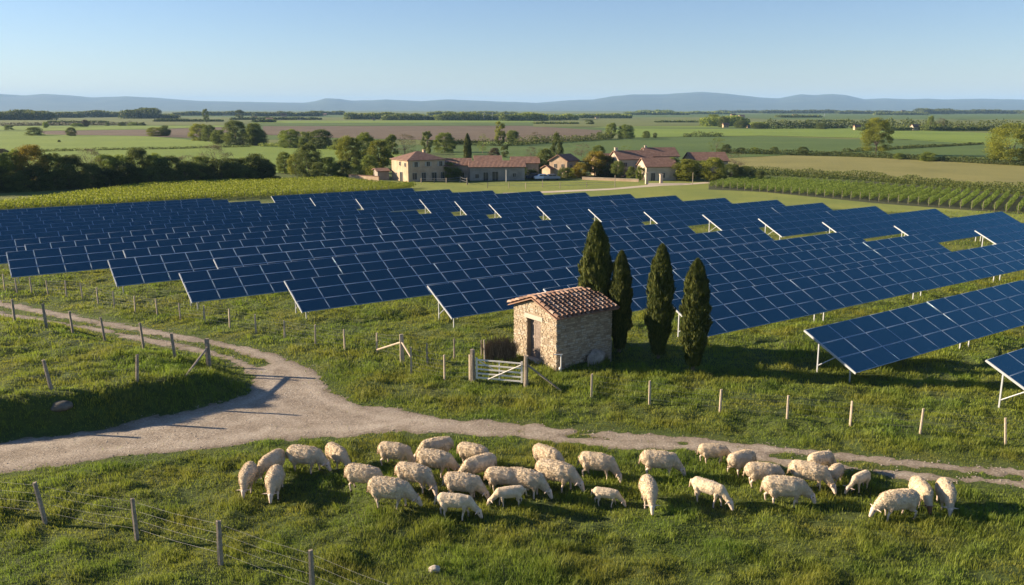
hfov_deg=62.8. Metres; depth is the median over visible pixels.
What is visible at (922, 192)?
vine row
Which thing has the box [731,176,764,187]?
vine row
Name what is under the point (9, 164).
tree
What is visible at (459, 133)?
ploughed field
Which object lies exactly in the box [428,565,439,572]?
white stone
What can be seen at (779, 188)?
vine row
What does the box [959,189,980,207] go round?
vine row
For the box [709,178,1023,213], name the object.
vineyard soil
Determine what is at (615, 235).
solar table
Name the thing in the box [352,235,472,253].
solar table
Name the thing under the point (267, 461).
sheep
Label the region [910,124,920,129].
house
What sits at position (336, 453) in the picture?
sheep
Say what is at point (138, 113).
distant woods
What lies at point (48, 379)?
bank fence
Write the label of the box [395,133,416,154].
tree
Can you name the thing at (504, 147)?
tree
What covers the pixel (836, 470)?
sheep
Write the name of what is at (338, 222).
solar table
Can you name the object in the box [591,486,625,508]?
sheep
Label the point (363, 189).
vine row
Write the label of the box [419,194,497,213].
solar table
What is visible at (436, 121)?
field
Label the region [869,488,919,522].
sheep
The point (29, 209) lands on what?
solar table
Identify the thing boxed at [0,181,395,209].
vineyard soil
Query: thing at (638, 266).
solar table
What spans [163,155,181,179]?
tree
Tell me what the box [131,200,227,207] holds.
solar table
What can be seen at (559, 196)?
solar table
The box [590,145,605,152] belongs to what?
tree
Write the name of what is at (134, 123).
shrub
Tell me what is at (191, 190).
vine row
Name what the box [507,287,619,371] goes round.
stone hut
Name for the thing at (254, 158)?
shrub
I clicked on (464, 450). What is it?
sheep
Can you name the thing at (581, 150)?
tree
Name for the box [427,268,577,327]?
solar table
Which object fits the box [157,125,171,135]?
tree
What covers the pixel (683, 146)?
field
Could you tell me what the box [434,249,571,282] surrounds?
solar table
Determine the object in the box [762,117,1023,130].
field hedge
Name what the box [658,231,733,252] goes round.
solar table
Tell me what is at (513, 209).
solar table
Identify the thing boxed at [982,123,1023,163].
tree
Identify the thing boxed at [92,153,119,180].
tree
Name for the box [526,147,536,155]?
tree
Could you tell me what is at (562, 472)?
sheep
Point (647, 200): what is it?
solar table
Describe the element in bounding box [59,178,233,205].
vine row
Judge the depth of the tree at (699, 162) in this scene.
145.31 m
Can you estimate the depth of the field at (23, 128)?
545.61 m
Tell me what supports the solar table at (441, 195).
on the meadow at (777, 236)
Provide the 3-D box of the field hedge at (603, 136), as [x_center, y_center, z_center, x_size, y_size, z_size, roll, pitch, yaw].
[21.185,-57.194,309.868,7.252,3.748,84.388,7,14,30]
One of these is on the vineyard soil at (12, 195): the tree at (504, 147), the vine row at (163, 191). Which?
the vine row at (163, 191)
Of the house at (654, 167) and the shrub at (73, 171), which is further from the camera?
the house at (654, 167)
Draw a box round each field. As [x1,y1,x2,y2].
[0,113,1023,152]
[0,118,248,124]
[0,125,225,130]
[0,125,1021,144]
[0,132,400,172]
[43,127,227,137]
[54,112,1023,152]
[251,120,532,122]
[256,123,532,125]
[263,126,601,141]
[453,136,845,160]
[533,120,1023,126]
[604,128,1021,142]
[728,155,1023,187]
[846,139,1023,159]
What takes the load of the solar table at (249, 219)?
on the ground at (188, 398)
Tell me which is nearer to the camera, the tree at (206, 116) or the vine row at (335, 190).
the vine row at (335, 190)
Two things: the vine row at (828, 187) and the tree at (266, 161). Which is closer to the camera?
the vine row at (828, 187)
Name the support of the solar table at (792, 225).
on the meadow at (777, 236)
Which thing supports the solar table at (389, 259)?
on the ground at (188, 398)
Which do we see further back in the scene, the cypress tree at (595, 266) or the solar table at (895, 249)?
the solar table at (895, 249)
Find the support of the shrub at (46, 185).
on the ground at (188, 398)
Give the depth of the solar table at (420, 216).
81.23 m
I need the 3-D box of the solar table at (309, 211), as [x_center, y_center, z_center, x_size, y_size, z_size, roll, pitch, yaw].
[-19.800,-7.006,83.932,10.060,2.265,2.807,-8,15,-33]
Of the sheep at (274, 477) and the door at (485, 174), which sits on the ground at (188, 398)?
the sheep at (274, 477)
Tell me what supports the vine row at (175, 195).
on the vineyard soil at (12, 195)
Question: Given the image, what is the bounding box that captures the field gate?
[476,358,522,382]
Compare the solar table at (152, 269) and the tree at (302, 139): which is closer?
the solar table at (152, 269)
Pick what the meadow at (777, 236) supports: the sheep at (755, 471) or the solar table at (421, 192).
the solar table at (421, 192)
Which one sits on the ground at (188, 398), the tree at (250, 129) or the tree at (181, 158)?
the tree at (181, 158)
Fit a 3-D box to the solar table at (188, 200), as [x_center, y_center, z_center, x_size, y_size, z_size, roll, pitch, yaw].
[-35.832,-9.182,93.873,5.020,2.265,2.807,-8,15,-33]
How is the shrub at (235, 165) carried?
on the ground at (188, 398)
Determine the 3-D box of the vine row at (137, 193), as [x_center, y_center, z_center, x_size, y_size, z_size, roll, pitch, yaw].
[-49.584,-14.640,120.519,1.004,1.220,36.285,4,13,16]
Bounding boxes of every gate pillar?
[645,172,648,183]
[659,174,663,182]
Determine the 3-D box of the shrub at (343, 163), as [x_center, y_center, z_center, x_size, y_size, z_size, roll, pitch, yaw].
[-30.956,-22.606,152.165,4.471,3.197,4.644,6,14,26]
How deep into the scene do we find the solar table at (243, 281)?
53.41 m
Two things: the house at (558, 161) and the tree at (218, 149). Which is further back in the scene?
the house at (558, 161)
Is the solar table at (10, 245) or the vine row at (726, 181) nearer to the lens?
the solar table at (10, 245)
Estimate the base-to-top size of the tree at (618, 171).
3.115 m
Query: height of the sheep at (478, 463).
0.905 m
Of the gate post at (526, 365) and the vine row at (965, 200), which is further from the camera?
the vine row at (965, 200)
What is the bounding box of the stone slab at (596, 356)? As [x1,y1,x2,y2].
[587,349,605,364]
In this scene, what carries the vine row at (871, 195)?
on the vineyard soil at (967, 206)
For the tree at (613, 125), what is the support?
on the field at (417, 142)
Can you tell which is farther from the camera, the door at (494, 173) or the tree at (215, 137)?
the tree at (215, 137)
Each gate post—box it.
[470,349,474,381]
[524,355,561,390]
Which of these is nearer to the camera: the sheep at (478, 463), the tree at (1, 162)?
the sheep at (478, 463)
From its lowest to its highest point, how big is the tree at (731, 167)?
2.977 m
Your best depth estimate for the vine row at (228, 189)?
117.11 m
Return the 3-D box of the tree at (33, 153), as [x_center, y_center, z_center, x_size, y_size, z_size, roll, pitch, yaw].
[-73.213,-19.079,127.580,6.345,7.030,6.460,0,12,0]
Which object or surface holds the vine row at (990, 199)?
on the vineyard soil at (967, 206)
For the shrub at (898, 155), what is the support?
on the ground at (188, 398)
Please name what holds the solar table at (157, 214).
on the ground at (188, 398)
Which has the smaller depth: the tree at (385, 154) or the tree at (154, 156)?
the tree at (154, 156)
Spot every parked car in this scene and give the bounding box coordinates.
[525,173,537,178]
[534,174,548,179]
[544,174,559,179]
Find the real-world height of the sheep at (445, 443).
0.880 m
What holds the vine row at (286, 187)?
on the vineyard soil at (12, 195)
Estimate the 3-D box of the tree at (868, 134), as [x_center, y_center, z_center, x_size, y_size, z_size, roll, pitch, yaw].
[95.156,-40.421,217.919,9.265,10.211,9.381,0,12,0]
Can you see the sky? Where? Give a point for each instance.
(286, 51)
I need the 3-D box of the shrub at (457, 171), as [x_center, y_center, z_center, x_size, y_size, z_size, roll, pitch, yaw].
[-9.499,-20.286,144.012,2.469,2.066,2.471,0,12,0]
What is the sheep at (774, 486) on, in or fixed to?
on the ground at (188, 398)
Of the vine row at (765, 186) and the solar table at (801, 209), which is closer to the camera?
the solar table at (801, 209)
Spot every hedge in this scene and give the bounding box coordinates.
[0,121,138,125]
[42,144,251,151]
[258,142,335,149]
[351,165,374,175]
[426,138,502,145]
[505,132,612,145]
[683,131,722,136]
[716,148,1023,165]
[752,166,1023,194]
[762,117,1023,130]
[841,142,983,151]
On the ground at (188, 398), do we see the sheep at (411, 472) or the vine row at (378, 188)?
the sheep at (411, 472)
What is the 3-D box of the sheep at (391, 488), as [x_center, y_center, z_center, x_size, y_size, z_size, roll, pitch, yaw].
[-3.597,6.053,25.411,1.734,1.014,0.772,3,13,12]
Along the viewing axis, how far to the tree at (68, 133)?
377.93 m
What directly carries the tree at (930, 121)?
on the field at (665, 127)
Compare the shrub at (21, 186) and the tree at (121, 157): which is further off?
the tree at (121, 157)
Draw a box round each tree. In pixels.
[0,149,27,176]
[0,153,10,186]
[10,144,51,187]
[38,152,68,187]
[42,122,49,127]
[56,154,85,187]
[65,127,76,135]
[75,148,105,170]
[81,120,89,126]
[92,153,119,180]
[107,154,137,179]
[120,147,150,183]
[140,152,164,179]
[146,127,164,135]
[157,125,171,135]
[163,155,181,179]
[173,155,193,173]
[186,123,209,140]
[192,156,209,178]
[196,143,233,172]
[200,125,214,140]
[202,109,209,122]
[209,130,225,143]
[218,158,242,178]
[220,120,249,144]
[235,110,243,116]
[238,157,254,173]
[241,123,264,144]
[250,129,268,144]
[253,158,275,178]
[275,129,300,147]
[275,151,289,173]
[286,154,304,174]
[293,143,323,176]
[298,131,314,145]
[306,129,334,148]
[335,135,359,168]
[351,132,378,167]
[360,155,378,172]
[363,139,392,167]
[385,134,398,157]
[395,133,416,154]
[420,131,432,152]
[433,132,456,152]
[443,162,461,178]
[463,133,471,157]
[476,134,488,152]
[494,121,505,145]
[500,145,508,156]
[506,130,519,142]
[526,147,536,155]
[536,148,555,172]
[549,131,563,157]
[572,143,594,155]
[572,162,590,177]
[577,220,613,297]
[581,151,607,175]
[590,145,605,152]
[595,155,614,176]
[605,122,616,137]
[608,249,633,352]
[610,161,625,177]
[616,124,634,138]
[642,131,650,137]
[643,243,676,358]
[671,159,700,180]
[677,257,712,371]
[689,160,710,178]
[699,157,727,180]
[708,137,725,150]
[716,116,728,126]
[721,144,731,152]
[722,163,742,178]
[726,152,749,165]
[732,165,755,177]
[733,120,748,127]
[750,122,762,128]
[797,146,807,153]
[859,117,894,152]
[927,116,933,125]
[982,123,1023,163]
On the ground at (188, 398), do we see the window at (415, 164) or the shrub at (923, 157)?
the shrub at (923, 157)
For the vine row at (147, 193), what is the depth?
111.95 m
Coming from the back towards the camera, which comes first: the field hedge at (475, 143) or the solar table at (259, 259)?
the field hedge at (475, 143)
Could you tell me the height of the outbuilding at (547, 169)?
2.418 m
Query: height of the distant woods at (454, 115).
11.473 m
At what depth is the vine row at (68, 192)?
115.18 m
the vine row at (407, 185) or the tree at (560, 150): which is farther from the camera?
the tree at (560, 150)
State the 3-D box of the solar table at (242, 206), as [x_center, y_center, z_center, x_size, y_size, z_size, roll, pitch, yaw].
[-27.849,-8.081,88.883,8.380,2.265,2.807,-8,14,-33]
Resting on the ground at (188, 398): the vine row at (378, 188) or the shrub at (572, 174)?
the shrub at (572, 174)
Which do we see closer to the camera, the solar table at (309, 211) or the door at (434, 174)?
the solar table at (309, 211)
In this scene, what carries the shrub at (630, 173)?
on the ground at (188, 398)
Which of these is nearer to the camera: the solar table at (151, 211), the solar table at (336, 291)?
the solar table at (336, 291)
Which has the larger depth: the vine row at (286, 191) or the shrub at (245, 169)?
the shrub at (245, 169)
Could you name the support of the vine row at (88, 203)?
on the vineyard soil at (12, 195)
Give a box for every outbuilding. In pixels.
[443,158,471,179]
[510,156,539,173]
[540,165,554,173]
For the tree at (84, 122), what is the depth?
569.59 m
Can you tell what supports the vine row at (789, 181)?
on the vineyard soil at (967, 206)
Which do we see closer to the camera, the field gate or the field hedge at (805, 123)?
the field gate
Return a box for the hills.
[0,92,1023,109]
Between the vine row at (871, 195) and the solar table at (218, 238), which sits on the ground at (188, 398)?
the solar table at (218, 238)
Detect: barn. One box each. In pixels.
[468,160,525,180]
[473,155,501,160]
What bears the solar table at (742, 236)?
on the ground at (188, 398)
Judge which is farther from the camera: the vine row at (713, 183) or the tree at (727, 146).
the tree at (727, 146)
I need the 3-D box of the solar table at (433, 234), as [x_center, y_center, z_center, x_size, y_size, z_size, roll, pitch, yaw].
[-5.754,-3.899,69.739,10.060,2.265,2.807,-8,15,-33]
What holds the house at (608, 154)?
on the ground at (188, 398)
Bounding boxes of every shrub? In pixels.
[0,149,10,153]
[0,165,16,192]
[4,124,14,129]
[10,172,36,191]
[19,164,52,191]
[24,127,45,135]
[32,173,57,190]
[45,168,70,190]
[55,164,83,188]
[66,174,93,189]
[70,123,85,126]
[81,162,107,188]
[92,166,116,188]
[103,170,129,187]
[112,159,141,185]
[124,167,151,184]
[127,122,137,125]
[139,166,164,185]
[149,158,175,183]
[162,168,185,183]
[174,160,198,182]
[185,159,209,183]
[197,167,221,181]
[208,156,232,180]
[218,161,245,179]
[233,164,258,180]
[242,153,267,179]
[257,163,280,179]
[307,162,327,178]
[316,157,340,176]
[331,138,342,149]
[331,159,355,176]
[450,168,462,180]
[487,148,500,154]
[525,169,538,178]
[557,167,572,178]
[568,168,575,177]
[626,166,635,178]
[635,165,643,179]
[753,170,765,177]
[814,123,828,128]
[892,153,904,158]
[918,151,938,160]
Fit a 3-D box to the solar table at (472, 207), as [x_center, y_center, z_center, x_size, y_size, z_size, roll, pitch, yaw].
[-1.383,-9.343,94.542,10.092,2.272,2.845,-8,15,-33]
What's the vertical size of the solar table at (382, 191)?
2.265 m
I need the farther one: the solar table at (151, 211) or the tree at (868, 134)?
the tree at (868, 134)
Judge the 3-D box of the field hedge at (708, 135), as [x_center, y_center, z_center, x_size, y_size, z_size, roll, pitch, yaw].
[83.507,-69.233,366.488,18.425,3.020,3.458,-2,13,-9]
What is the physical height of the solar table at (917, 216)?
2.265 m
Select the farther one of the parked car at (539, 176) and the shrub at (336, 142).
the shrub at (336, 142)
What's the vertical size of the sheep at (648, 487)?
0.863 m
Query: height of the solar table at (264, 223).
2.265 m
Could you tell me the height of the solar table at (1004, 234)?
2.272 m
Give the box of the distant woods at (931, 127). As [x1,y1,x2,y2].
[533,111,1023,130]
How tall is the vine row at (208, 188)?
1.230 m
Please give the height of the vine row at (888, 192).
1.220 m
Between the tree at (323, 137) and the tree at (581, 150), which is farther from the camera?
the tree at (323, 137)
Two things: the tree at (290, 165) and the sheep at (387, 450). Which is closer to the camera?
the sheep at (387, 450)
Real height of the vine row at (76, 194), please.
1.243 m
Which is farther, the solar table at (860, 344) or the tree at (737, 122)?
the tree at (737, 122)
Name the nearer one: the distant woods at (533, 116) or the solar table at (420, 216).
the solar table at (420, 216)
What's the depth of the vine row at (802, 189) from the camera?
125.70 m
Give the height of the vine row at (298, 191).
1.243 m
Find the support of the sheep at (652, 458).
on the ground at (188, 398)
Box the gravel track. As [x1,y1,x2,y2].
[0,301,1023,488]
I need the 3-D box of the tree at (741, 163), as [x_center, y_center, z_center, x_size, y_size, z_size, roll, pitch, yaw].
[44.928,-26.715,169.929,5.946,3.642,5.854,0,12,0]
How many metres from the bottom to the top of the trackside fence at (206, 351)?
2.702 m
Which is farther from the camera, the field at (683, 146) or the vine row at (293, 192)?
the field at (683, 146)
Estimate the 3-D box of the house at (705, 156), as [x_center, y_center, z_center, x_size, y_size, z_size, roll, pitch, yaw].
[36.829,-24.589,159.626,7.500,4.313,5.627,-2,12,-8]
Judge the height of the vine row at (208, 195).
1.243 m
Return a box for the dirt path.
[513,181,714,192]
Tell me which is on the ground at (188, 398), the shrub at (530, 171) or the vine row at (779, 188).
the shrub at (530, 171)
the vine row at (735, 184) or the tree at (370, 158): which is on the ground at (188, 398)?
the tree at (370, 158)
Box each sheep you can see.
[238,461,258,497]
[253,448,285,482]
[263,464,285,503]
[286,444,330,474]
[325,442,354,468]
[343,463,382,491]
[366,476,422,510]
[377,441,415,465]
[394,461,437,495]
[414,436,453,460]
[415,448,459,477]
[434,492,482,521]
[442,471,489,499]
[456,442,488,460]
[458,452,496,474]
[484,466,528,491]
[487,485,526,508]
[511,466,552,499]
[532,443,564,461]
[534,458,584,492]
[577,451,621,482]
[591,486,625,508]
[638,474,659,514]
[639,449,685,476]
[689,476,733,510]
[697,443,730,464]
[727,449,756,476]
[743,461,785,487]
[759,474,815,508]
[787,459,836,493]
[807,450,835,467]
[828,463,843,483]
[843,470,870,493]
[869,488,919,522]
[908,475,935,514]
[934,477,957,516]
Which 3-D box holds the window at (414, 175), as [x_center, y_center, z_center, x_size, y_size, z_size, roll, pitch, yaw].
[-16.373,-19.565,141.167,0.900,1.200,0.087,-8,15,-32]
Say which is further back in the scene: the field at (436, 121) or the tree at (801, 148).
the field at (436, 121)
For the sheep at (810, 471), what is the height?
0.923 m
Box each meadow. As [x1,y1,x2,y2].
[228,201,975,250]
[397,177,1023,222]
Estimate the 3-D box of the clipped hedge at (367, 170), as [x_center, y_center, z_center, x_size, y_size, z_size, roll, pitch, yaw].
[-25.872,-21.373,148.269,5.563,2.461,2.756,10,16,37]
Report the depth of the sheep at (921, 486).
25.40 m
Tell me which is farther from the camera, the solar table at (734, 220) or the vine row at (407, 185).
the vine row at (407, 185)
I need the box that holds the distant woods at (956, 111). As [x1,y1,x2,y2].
[715,107,1023,113]
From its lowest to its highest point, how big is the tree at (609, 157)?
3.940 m
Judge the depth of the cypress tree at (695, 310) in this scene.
38.06 m
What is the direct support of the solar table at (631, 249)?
on the ground at (188, 398)
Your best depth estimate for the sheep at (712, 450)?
28.84 m
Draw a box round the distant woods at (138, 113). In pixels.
[0,107,344,122]
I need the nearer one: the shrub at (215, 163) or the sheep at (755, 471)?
the sheep at (755, 471)
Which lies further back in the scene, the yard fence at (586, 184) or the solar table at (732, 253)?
the yard fence at (586, 184)
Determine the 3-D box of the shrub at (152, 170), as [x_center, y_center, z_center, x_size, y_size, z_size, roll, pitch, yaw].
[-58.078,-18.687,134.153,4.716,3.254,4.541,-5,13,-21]
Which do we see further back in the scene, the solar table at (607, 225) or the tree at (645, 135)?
the tree at (645, 135)
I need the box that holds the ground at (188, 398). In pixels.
[0,110,1023,584]
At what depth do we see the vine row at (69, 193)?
115.48 m
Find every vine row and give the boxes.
[0,180,192,208]
[0,181,158,204]
[0,181,171,207]
[0,181,185,208]
[0,182,147,204]
[1,181,166,202]
[1,182,152,201]
[2,180,181,207]
[5,179,200,209]
[14,179,204,208]
[23,180,209,207]
[32,178,217,207]
[42,179,223,206]
[50,179,220,206]
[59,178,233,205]
[68,178,242,205]
[76,178,248,205]
[85,180,234,204]
[93,179,242,204]
[102,180,241,203]
[110,179,253,203]
[118,179,260,202]
[126,179,262,201]
[134,178,271,201]
[142,178,277,201]
[150,178,282,200]
[158,177,288,200]
[166,177,290,200]
[173,177,296,199]
[181,177,304,199]
[189,176,311,198]
[196,177,315,198]
[204,176,321,197]
[213,176,328,198]
[220,175,335,198]
[228,176,336,198]
[237,176,340,198]
[244,177,338,196]
[251,176,345,196]
[260,177,347,197]
[267,178,348,195]
[274,177,354,195]
[282,178,356,194]
[289,179,359,194]
[296,178,364,193]
[304,179,367,193]
[311,180,367,193]
[318,179,373,192]
[326,180,376,192]
[333,181,375,191]
[339,180,381,191]
[347,181,386,191]
[354,181,388,190]
[360,181,391,190]
[367,182,395,190]
[374,182,399,189]
[381,181,408,189]
[387,181,415,188]
[708,176,740,185]
[715,175,748,186]
[722,176,757,187]
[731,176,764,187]
[736,176,773,188]
[744,175,783,189]
[751,177,789,188]
[759,176,797,191]
[767,177,806,190]
[774,178,811,190]
[782,178,819,191]
[790,179,828,192]
[798,179,834,192]
[807,180,841,195]
[815,179,850,194]
[824,181,857,196]
[832,181,865,195]
[841,181,874,195]
[850,182,880,197]
[859,183,889,198]
[868,182,898,199]
[878,184,906,199]
[887,184,915,201]
[897,184,925,200]
[907,185,933,202]
[917,186,942,202]
[927,186,951,205]
[938,188,960,204]
[948,188,970,206]
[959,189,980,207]
[970,189,989,208]
[981,189,999,207]
[993,189,1009,209]
[1004,191,1019,210]
[1017,197,1023,210]
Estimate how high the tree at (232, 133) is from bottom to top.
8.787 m
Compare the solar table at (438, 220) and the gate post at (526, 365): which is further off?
the solar table at (438, 220)
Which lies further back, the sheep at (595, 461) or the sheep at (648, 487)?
the sheep at (595, 461)
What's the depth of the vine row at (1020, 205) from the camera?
100.58 m
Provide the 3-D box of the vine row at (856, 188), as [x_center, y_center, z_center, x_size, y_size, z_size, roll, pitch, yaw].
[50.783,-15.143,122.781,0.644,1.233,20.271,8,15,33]
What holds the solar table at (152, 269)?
on the ground at (188, 398)
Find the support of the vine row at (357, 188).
on the vineyard soil at (12, 195)
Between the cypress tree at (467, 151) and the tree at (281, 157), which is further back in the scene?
the cypress tree at (467, 151)
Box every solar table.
[0,206,63,214]
[0,210,94,220]
[0,212,21,215]
[0,214,98,224]
[0,217,103,227]
[0,229,23,235]
[0,230,81,249]
[0,234,86,263]
[6,240,158,283]
[7,218,132,232]
[22,205,131,214]
[23,221,150,235]
[24,234,167,267]
[63,201,164,209]
[81,221,204,236]
[86,225,214,240]
[94,204,197,213]
[98,207,205,218]
[103,210,212,220]
[107,246,259,292]
[123,238,264,270]
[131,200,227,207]
[132,211,241,221]
[150,214,260,224]
[156,230,285,246]
[165,198,211,202]
[166,224,288,238]
[179,258,341,309]
[197,201,260,206]
[204,213,311,224]
[205,202,284,209]
[212,203,308,212]
[213,217,323,229]
[213,246,356,270]
[240,206,321,214]
[256,235,384,254]
[259,207,356,216]
[261,228,381,245]
[271,191,353,205]
[283,222,394,235]
[284,264,447,316]
[286,216,393,228]
[310,193,392,208]
[310,208,390,216]
[322,210,418,220]
[332,244,469,273]
[352,188,413,194]
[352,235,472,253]
[356,194,436,211]
[378,220,482,234]
[380,226,490,242]
[389,212,453,220]
[390,189,452,195]
[391,214,488,226]
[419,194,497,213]
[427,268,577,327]
[434,190,495,197]
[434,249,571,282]
[455,196,533,215]
[459,233,577,258]
[468,226,572,241]
[478,215,541,225]
[485,220,553,232]
[489,198,568,217]
[495,191,542,197]
[530,192,589,200]
[537,200,616,219]
[543,271,683,311]
[548,216,593,226]
[557,238,673,266]
[565,194,634,203]
[565,227,639,246]
[566,218,643,231]
[566,253,690,279]
[588,203,668,221]
[611,195,681,206]
[627,221,695,239]
[644,205,722,225]
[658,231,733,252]
[662,198,731,208]
[672,280,827,336]
[673,255,803,292]
[679,241,786,264]
[702,208,781,231]
[715,200,784,211]
[717,226,773,245]
[758,211,836,239]
[772,203,832,215]
[773,231,866,252]
[778,243,889,276]
[790,263,924,320]
[804,302,975,381]
[822,214,904,238]
[826,206,886,231]
[863,233,950,261]
[888,209,949,223]
[889,249,1005,295]
[894,217,980,242]
[927,280,1023,346]
[957,211,1020,240]
[969,239,1023,280]
[975,223,1023,246]
[985,348,1023,407]
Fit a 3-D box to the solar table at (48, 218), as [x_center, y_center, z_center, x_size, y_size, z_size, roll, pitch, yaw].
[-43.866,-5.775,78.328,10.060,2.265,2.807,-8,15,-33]
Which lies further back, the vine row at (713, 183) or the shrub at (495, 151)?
the shrub at (495, 151)
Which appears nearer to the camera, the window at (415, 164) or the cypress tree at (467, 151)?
the window at (415, 164)
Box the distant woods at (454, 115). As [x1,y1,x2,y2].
[343,111,517,120]
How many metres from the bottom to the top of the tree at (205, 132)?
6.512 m
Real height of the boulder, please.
0.431 m
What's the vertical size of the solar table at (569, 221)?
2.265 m
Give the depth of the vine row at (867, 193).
118.79 m
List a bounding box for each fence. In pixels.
[0,274,409,363]
[1,481,388,584]
[2,299,210,376]
[8,354,138,389]
[410,347,469,379]
[421,176,467,184]
[426,339,481,362]
[487,182,614,188]
[590,374,1023,444]
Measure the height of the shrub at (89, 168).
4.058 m
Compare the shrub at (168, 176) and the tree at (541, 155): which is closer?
the shrub at (168, 176)
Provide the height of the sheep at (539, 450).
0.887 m
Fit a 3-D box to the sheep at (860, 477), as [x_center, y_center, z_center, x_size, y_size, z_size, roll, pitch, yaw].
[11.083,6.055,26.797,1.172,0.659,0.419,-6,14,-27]
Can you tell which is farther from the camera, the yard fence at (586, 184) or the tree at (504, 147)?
the tree at (504, 147)
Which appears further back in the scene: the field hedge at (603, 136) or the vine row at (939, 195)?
the field hedge at (603, 136)
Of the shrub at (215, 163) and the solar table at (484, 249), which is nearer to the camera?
the solar table at (484, 249)
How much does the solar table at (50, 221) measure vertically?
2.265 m
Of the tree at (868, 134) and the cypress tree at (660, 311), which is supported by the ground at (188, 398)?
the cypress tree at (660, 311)
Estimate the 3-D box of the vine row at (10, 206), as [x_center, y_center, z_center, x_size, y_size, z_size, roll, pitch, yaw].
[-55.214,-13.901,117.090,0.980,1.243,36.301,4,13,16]
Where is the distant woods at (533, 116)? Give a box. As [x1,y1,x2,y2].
[506,109,768,127]
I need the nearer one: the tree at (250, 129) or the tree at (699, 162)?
the tree at (699, 162)
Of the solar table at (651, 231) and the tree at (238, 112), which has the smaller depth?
the solar table at (651, 231)
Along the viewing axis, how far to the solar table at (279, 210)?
85.81 m
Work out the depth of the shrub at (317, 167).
143.15 m
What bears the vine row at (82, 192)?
on the vineyard soil at (12, 195)
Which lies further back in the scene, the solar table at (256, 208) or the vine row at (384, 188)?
the vine row at (384, 188)
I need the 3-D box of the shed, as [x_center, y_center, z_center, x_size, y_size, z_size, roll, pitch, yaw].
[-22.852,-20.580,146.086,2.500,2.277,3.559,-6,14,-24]
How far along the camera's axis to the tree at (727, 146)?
232.12 m
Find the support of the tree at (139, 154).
on the ground at (188, 398)
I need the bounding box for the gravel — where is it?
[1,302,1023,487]
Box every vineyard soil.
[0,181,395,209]
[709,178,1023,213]
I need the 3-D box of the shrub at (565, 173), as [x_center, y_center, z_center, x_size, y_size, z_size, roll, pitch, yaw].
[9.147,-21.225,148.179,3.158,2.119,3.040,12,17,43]
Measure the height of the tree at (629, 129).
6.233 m
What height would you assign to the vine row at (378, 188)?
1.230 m
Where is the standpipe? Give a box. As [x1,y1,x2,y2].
[554,354,562,370]
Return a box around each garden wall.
[348,174,379,181]
[582,177,638,181]
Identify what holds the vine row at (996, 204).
on the vineyard soil at (967, 206)
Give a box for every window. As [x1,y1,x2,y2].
[412,162,419,166]
[412,173,416,179]
[425,161,431,166]
[437,161,443,165]
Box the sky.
[0,0,1023,102]
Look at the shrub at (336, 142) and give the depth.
249.95 m
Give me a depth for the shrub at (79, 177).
128.12 m
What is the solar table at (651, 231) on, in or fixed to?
on the ground at (188, 398)
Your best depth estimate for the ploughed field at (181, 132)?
430.10 m
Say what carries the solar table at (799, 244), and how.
on the ground at (188, 398)
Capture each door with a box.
[421,172,425,179]
[432,172,436,179]
[483,172,487,180]
[492,171,497,180]
[531,319,540,358]
[651,173,654,180]
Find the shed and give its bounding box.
[371,168,390,179]
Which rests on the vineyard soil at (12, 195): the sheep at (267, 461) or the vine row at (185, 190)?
the vine row at (185, 190)
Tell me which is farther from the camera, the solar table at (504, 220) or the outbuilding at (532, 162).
the outbuilding at (532, 162)
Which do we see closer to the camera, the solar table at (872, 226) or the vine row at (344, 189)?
the solar table at (872, 226)
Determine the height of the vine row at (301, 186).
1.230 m
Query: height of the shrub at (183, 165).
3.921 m
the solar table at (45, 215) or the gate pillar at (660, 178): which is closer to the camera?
the solar table at (45, 215)
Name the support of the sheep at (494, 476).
on the ground at (188, 398)
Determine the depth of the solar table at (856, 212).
85.34 m
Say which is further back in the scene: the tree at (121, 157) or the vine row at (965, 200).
the tree at (121, 157)
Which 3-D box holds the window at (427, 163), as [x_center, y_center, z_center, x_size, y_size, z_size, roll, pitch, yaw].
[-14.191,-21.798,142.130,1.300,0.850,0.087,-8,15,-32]
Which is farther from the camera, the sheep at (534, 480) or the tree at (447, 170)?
the tree at (447, 170)
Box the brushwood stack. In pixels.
[480,335,520,362]
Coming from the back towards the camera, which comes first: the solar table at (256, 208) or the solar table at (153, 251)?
the solar table at (256, 208)
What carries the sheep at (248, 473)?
on the ground at (188, 398)
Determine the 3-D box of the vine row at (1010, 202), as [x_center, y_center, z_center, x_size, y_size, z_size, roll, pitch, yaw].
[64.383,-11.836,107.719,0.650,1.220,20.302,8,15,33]
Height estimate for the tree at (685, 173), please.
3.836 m
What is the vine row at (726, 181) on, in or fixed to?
on the vineyard soil at (967, 206)
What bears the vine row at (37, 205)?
on the vineyard soil at (12, 195)
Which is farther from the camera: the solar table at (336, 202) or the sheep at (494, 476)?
the solar table at (336, 202)
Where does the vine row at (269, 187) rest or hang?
on the vineyard soil at (12, 195)
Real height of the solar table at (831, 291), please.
2.265 m
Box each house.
[390,149,446,181]
[547,153,579,176]
[589,153,611,175]
[610,147,652,176]
[636,157,676,180]
[641,145,679,158]
[682,152,729,171]
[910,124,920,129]
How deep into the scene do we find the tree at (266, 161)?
144.28 m
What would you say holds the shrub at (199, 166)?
on the ground at (188, 398)
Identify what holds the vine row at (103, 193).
on the vineyard soil at (12, 195)
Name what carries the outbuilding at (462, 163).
on the ground at (188, 398)
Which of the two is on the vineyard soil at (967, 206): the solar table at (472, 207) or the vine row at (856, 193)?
the vine row at (856, 193)

